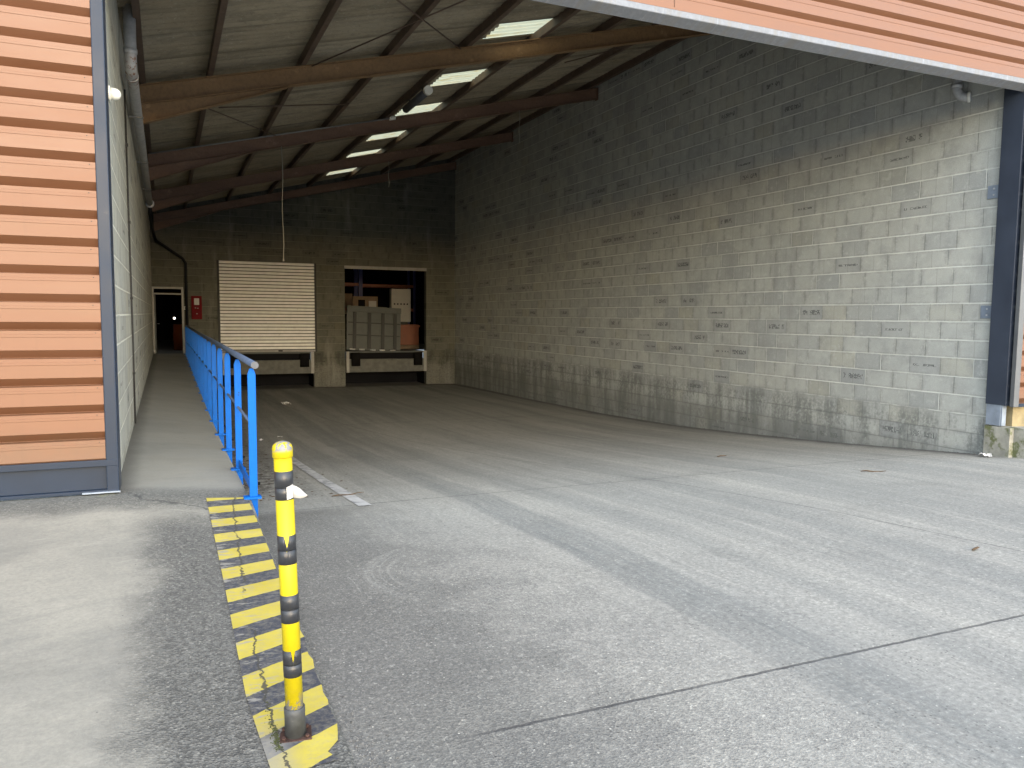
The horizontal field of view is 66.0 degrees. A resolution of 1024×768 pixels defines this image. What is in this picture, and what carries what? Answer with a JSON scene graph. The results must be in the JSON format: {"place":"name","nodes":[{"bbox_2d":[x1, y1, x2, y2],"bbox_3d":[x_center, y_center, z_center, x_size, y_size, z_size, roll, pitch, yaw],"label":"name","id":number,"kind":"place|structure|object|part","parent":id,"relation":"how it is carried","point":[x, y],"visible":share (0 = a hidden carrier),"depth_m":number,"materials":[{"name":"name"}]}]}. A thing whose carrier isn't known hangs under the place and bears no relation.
{"place":"outdoors","nodes":[
{"label":"outdoors","id":0,"kind":"place"},
{"bbox_2d":[90,498,244,766],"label":"gravel","id":1,"kind":"structure","parent":0,"point":[171,628],"depth_m":3.79,"materials":[{"name":"grey gravel"}]},
{"bbox_2d":[0,493,355,767],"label":"apron ramp","id":2,"kind":"structure","parent":0,"point":[74,584],"depth_m":3.66,"materials":[{"name":"concrete"}]},
{"bbox_2d":[0,0,121,499],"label":"cladding wall","id":3,"kind":"structure","parent":2,"relation":"on","point":[59,419],"depth_m":5.68,"materials":[{"name":"orange metal"}]},
{"bbox_2d":[206,497,338,767],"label":"hazard marking","id":4,"kind":"object","parent":2,"relation":"on","point":[250,574],"visible":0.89,"depth_m":3.73,"materials":[{"name":"paint"}]},
{"bbox_2d":[265,699,283,751],"bbox_3d":[-0.928,1.308,3.033,0.055,0.016,0.387,-2,5,-24],"label":"moss","id":5,"kind":"object","parent":2,"relation":"on","point":[277,743],"visible":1,"depth_m":2.95,"materials":[{"name":"green plant"}]},
{"bbox_2d":[272,441,311,742],"bbox_3d":[-0.815,0.769,2.923,0.126,1.132,0.100,-1,5,-16],"label":"bollard","id":6,"kind":"object","parent":2,"relation":"on","point":[297,727],"visible":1,"depth_m":2.89,"materials":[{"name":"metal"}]},
{"bbox_2d":[155,339,423,352],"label":"warehouse floor","id":7,"kind":"structure","parent":0,"point":[165,346],"depth_m":31.05,"materials":[{"name":"concrete"}]},
{"bbox_2d":[173,323,182,349],"bbox_3d":[-11.830,-1.695,28.186,0.543,0.960,0.543,-2,5,-24],"label":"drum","id":8,"kind":"object","parent":7,"relation":"on","point":[177,337],"visible":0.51,"depth_m":27.94,"materials":[{"name":"plastic"}]},
{"bbox_2d":[345,269,360,309],"bbox_3d":[-7.759,-3.440,33.493,2.500,3.600,0.980,-2,5,-24],"label":"pallet rack","id":9,"kind":"object","parent":7,"relation":"on","point":[355,284],"visible":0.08,"depth_m":33.45,"materials":[{"name":"orange metal"}]},
{"bbox_2d":[345,293,352,313],"bbox_3d":[-7.762,-3.412,33.438,1.850,0.873,0.703,-2,5,-24],"label":"carton","id":10,"kind":"object","parent":9,"relation":"on","point":[348,298],"visible":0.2,"depth_m":33.40,"materials":[{"name":"brown cardboard"}]},
{"bbox_2d":[352,296,377,306],"bbox_3d":[-5.578,-2.324,30.014,0.950,2.010,0.140,-2,5,-24],"label":"carton","id":11,"kind":"object","parent":7,"relation":"on","point":[368,301],"visible":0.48,"depth_m":29.93,"materials":[{"name":"brown cardboard"}]},
{"bbox_2d":[356,269,415,323],"bbox_3d":[-5.688,-3.593,35.486,2.500,3.600,0.980,-2,5,-24],"label":"pallet rack","id":12,"kind":"object","parent":7,"relation":"on","point":[409,286],"visible":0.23,"depth_m":35.40,"materials":[{"name":"orange metal"}]},
{"bbox_2d":[390,289,410,323],"bbox_3d":[-4.434,-2.594,31.288,0.780,2.350,0.330,-2,5,-24],"label":"electrical cabinet","id":13,"kind":"object","parent":7,"relation":"on","point":[400,298],"visible":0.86,"depth_m":31.15,"materials":[{"name":"metal"}]},
{"bbox_2d":[400,324,419,348],"bbox_3d":[-4.178,-1.873,31.099,0.940,0.950,0.660,-2,5,-24],"label":"cardboard box","id":14,"kind":"object","parent":7,"relation":"on","point":[409,338],"visible":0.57,"depth_m":30.85,"materials":[{"name":"brown cardboard"}]},
{"bbox_2d":[272,551,412,767],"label":"gravel","id":15,"kind":"structure","parent":0,"point":[366,746],"depth_m":2.95,"materials":[{"name":"grey gravel"}]},
{"bbox_2d":[0,350,1023,767],"bbox_3d":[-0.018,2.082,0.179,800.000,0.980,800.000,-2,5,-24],"label":"yard ground","id":16,"kind":"structure","parent":0,"point":[884,628],"depth_m":4.78,"materials":[{"name":"grey asphalt"}]},
{"bbox_2d":[87,0,153,494],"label":"block wall","id":17,"kind":"structure","parent":16,"relation":"on","point":[141,283],"depth_m":8.85,"materials":[{"name":"concrete"}]},
{"bbox_2d":[108,85,120,100],"bbox_3d":[-3.279,-2.395,6.509,0.094,0.124,0.124,-2,5,-24],"label":"wall light","id":18,"kind":"object","parent":17,"relation":"attached to","point":[114,93],"visible":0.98,"depth_m":6.47,"materials":[{"name":"white plastic"}]},
{"bbox_2d":[124,89,135,423],"bbox_3d":[-4.562,-1.488,9.424,0.029,3.950,0.060,-2,5,-24],"label":"wall cable","id":19,"kind":"object","parent":17,"relation":"attached to","point":[129,221],"depth_m":9.41,"materials":[{"name":"grey plastic"}]},
{"bbox_2d":[123,4,153,207],"bbox_3d":[-6.426,-4.159,13.730,0.212,0.760,11.590,-2,5,-24],"label":"drain pipe","id":20,"kind":"object","parent":17,"relation":"attached to","point":[130,51],"visible":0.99,"depth_m":9.11,"materials":[{"name":"metal"}]},
{"bbox_2d":[115,353,245,492],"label":"walkway","id":21,"kind":"structure","parent":16,"relation":"on","point":[175,445],"depth_m":8.65,"materials":[{"name":"concrete"}]},
{"bbox_2d":[185,325,261,515],"bbox_3d":[-6.307,-0.360,15.870,0.130,1.385,21.424,-2,5,-24],"label":"railing","id":22,"kind":"object","parent":21,"relation":"attached to","point":[201,354],"visible":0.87,"depth_m":8.56,"materials":[{"name":"blue metal"}]},
{"bbox_2d":[217,413,346,500],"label":"leaf litter","id":23,"kind":"object","parent":16,"relation":"on","point":[271,477],"visible":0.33,"depth_m":9.80,"materials":[{"name":"brown plant"}]},
{"bbox_2d":[154,269,423,343],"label":"warehouse wall","id":24,"kind":"structure","parent":16,"relation":"on","point":[168,307],"depth_m":38.48,"materials":[{"name":"black"}]},
{"bbox_2d":[150,159,454,389],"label":"block wall","id":25,"kind":"structure","parent":16,"relation":"on","point":[251,287],"depth_m":27.30,"materials":[{"name":"concrete"}]},
{"bbox_2d":[154,295,159,352],"bbox_3d":[-11.697,-1.987,25.994,0.139,1.880,0.840,-2,5,-24],"label":"door leaf","id":26,"kind":"structure","parent":25,"relation":"in","point":[154,295],"depth_m":25.61,"materials":[{"name":"grey metal"}]},
{"bbox_2d":[148,208,188,325],"bbox_3d":[-10.091,-3.063,22.369,0.906,3.092,6.845,-1,5,-16],"label":"black pipe","id":27,"kind":"object","parent":25,"relation":"attached to","point":[171,251],"visible":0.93,"depth_m":25.48,"materials":[{"name":"paint"}]},
{"bbox_2d":[191,296,201,318],"bbox_3d":[-10.336,-2.504,25.840,0.320,0.760,0.218,-2,5,-24],"label":"hose cabinet","id":28,"kind":"object","parent":25,"relation":"attached to","point":[196,307],"visible":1,"depth_m":25.75,"materials":[{"name":"metal"}]},
{"bbox_3d":[-10.296,-2.496,25.750,0.270,0.700,0.009,-2,5,-24],"label":"door","id":29,"kind":"part","parent":28,"relation":"part of","materials":[{"name":"red metal"}]},
{"bbox_2d":[222,351,313,374],"bbox_3d":[-8.596,-0.772,27.642,3.000,0.750,1.740,-2,5,-24],"label":"dock leveller","id":30,"kind":"object","parent":25,"relation":"attached to","point":[284,362],"visible":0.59,"depth_m":27.12,"materials":[{"name":"metal"}]},
{"bbox_2d":[345,349,426,372],"bbox_3d":[-4.832,-0.880,29.289,2.960,0.750,1.740,-2,5,-24],"label":"dock leveller","id":31,"kind":"object","parent":25,"relation":"attached to","point":[386,361],"visible":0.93,"depth_m":28.65,"materials":[{"name":"metal"}]},
{"bbox_2d":[346,305,400,350],"bbox_3d":[-5.039,-2.013,28.825,2.000,1.610,0.120,1,-2,-24],"label":"crate","id":32,"kind":"object","parent":31,"relation":"on","point":[373,328],"visible":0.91,"depth_m":28.82,"materials":[{"name":"grey metal"}]},
{"bbox_2d":[271,446,370,505],"bbox_3d":[-2.762,1.119,10.615,0.125,0.491,6.800,-2,5,-24],"label":"painted floor line","id":33,"kind":"object","parent":16,"relation":"on","point":[356,500],"visible":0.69,"depth_m":9.11,"materials":[{"name":"white paint"}]},
{"bbox_2d":[222,360,423,386],"bbox_3d":[-6.736,-0.304,28.525,7.130,1.200,0.900,-2,5,-24],"label":"dock pit","id":34,"kind":"object","parent":16,"relation":"in","point":[351,377],"visible":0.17,"depth_m":29.32,"materials":[{"name":"black concrete"}]},
{"bbox_2d":[332,492,361,496],"bbox_3d":[-1.708,1.147,8.206,0.351,0.026,0.018,-3,6,-33],"label":"twig","id":35,"kind":"object","parent":16,"relation":"on","point":[345,494],"visible":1,"depth_m":8.18,"materials":[{"name":"wood"}]},
{"bbox_2d":[455,34,1004,454],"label":"block wall","id":36,"kind":"structure","parent":16,"relation":"on","point":[719,232],"depth_m":14.68,"materials":[{"name":"concrete"}]},
{"bbox_2d":[153,161,456,230],"bbox_3d":[-6.744,-6.527,27.074,10.199,3.033,0.130,-2,5,-24],"label":"steel rafter","id":37,"kind":"object","parent":36,"relation":"attached to","point":[162,220],"visible":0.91,"depth_m":26.62,"materials":[{"name":"brown metal"}]},
{"bbox_2d":[151,132,513,211],"bbox_3d":[-4.661,-6.101,22.339,10.199,3.033,0.130,-2,5,-24],"label":"steel rafter","id":38,"kind":"object","parent":36,"relation":"attached to","point":[167,197],"visible":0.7,"depth_m":21.86,"materials":[{"name":"brown metal"}]},
{"bbox_2d":[147,88,597,180],"bbox_3d":[-2.575,-5.675,17.595,10.199,3.033,0.130,-2,5,-24],"label":"steel rafter","id":39,"kind":"object","parent":36,"relation":"attached to","point":[164,164],"visible":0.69,"depth_m":17.10,"materials":[{"name":"brown metal"}]},
{"bbox_2d":[150,115,395,153],"bbox_3d":[-4.873,-5.245,16.524,4.996,1.286,0.099,-2,5,-24],"label":"conduit","id":40,"kind":"object","parent":39,"relation":"attached to","point":[392,118],"visible":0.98,"depth_m":16.47,"materials":[{"name":"metal"}]},
{"bbox_2d":[281,146,283,260],"bbox_3d":[-4.837,-3.793,16.627,0.037,2.383,0.037,5,7,44],"label":"hanging cord","id":41,"kind":"object","parent":39,"relation":"hanging from","point":[282,204],"visible":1,"depth_m":16.62,"materials":[{"name":"grey"}]},
{"bbox_2d":[117,0,686,213],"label":"shed roof","id":42,"kind":"structure","parent":39,"relation":"on","point":[180,39],"depth_m":13.99,"materials":[{"name":"white"}]},
{"bbox_2d":[402,85,432,112],"bbox_3d":[-1.865,-5.617,15.430,0.170,0.285,1.530,-2,5,-24],"label":"fluorescent lamp","id":43,"kind":"object","parent":42,"relation":"hanging from","point":[420,96],"visible":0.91,"depth_m":15.20,"materials":[{"name":"black plastic"}]},
{"bbox_2d":[139,24,713,124],"bbox_3d":[-0.500,-5.251,12.879,10.199,3.033,0.130,-2,5,-24],"label":"steel rafter","id":44,"kind":"object","parent":36,"relation":"attached to","point":[163,100],"visible":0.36,"depth_m":12.09,"materials":[{"name":"brown metal"}]},
{"bbox_2d":[951,79,971,102],"bbox_3d":[6.046,-4.082,10.591,0.253,0.615,0.150,4,6,36],"label":"drain elbow","id":45,"kind":"object","parent":36,"relation":"attached to","point":[959,94],"visible":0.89,"depth_m":10.57,"materials":[{"name":"grey plastic"}]},
{"bbox_2d":[979,452,991,456],"bbox_3d":[6.156,0.917,10.247,0.149,0.045,0.098,3,5,23],"label":"paper scrap","id":46,"kind":"object","parent":16,"relation":"on","point":[988,454],"visible":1,"depth_m":10.22,"materials":[{"name":"white paper"}]},
{"bbox_2d":[983,425,1023,458],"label":"plinth","id":47,"kind":"structure","parent":16,"relation":"on","point":[1004,441],"depth_m":10.18,"materials":[{"name":"concrete"}]},
{"bbox_2d":[980,89,1023,425],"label":"steel column","id":48,"kind":"structure","parent":47,"relation":"on","point":[1007,192],"depth_m":10.08,"materials":[{"name":"grey metal"}]},
{"bbox_2d":[1005,185,1023,426],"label":"cladding wall","id":49,"kind":"structure","parent":47,"relation":"on","point":[1015,412],"depth_m":10.01,"materials":[{"name":"orange metal"}]},
{"bbox_2d":[532,0,1023,91],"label":"cladding fascia","id":50,"kind":"structure","parent":49,"relation":"on","point":[978,41],"depth_m":8.65,"materials":[{"name":"metal"}]},
{"bbox_2d":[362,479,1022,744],"bbox_3d":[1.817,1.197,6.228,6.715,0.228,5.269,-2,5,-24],"label":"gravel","id":51,"kind":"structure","parent":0,"point":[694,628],"depth_m":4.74,"materials":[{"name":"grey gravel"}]},
{"bbox_2d":[556,404,974,453],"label":"gravel","id":52,"kind":"structure","parent":0,"point":[776,436],"depth_m":14.04,"materials":[{"name":"grey gravel"}]}
]}

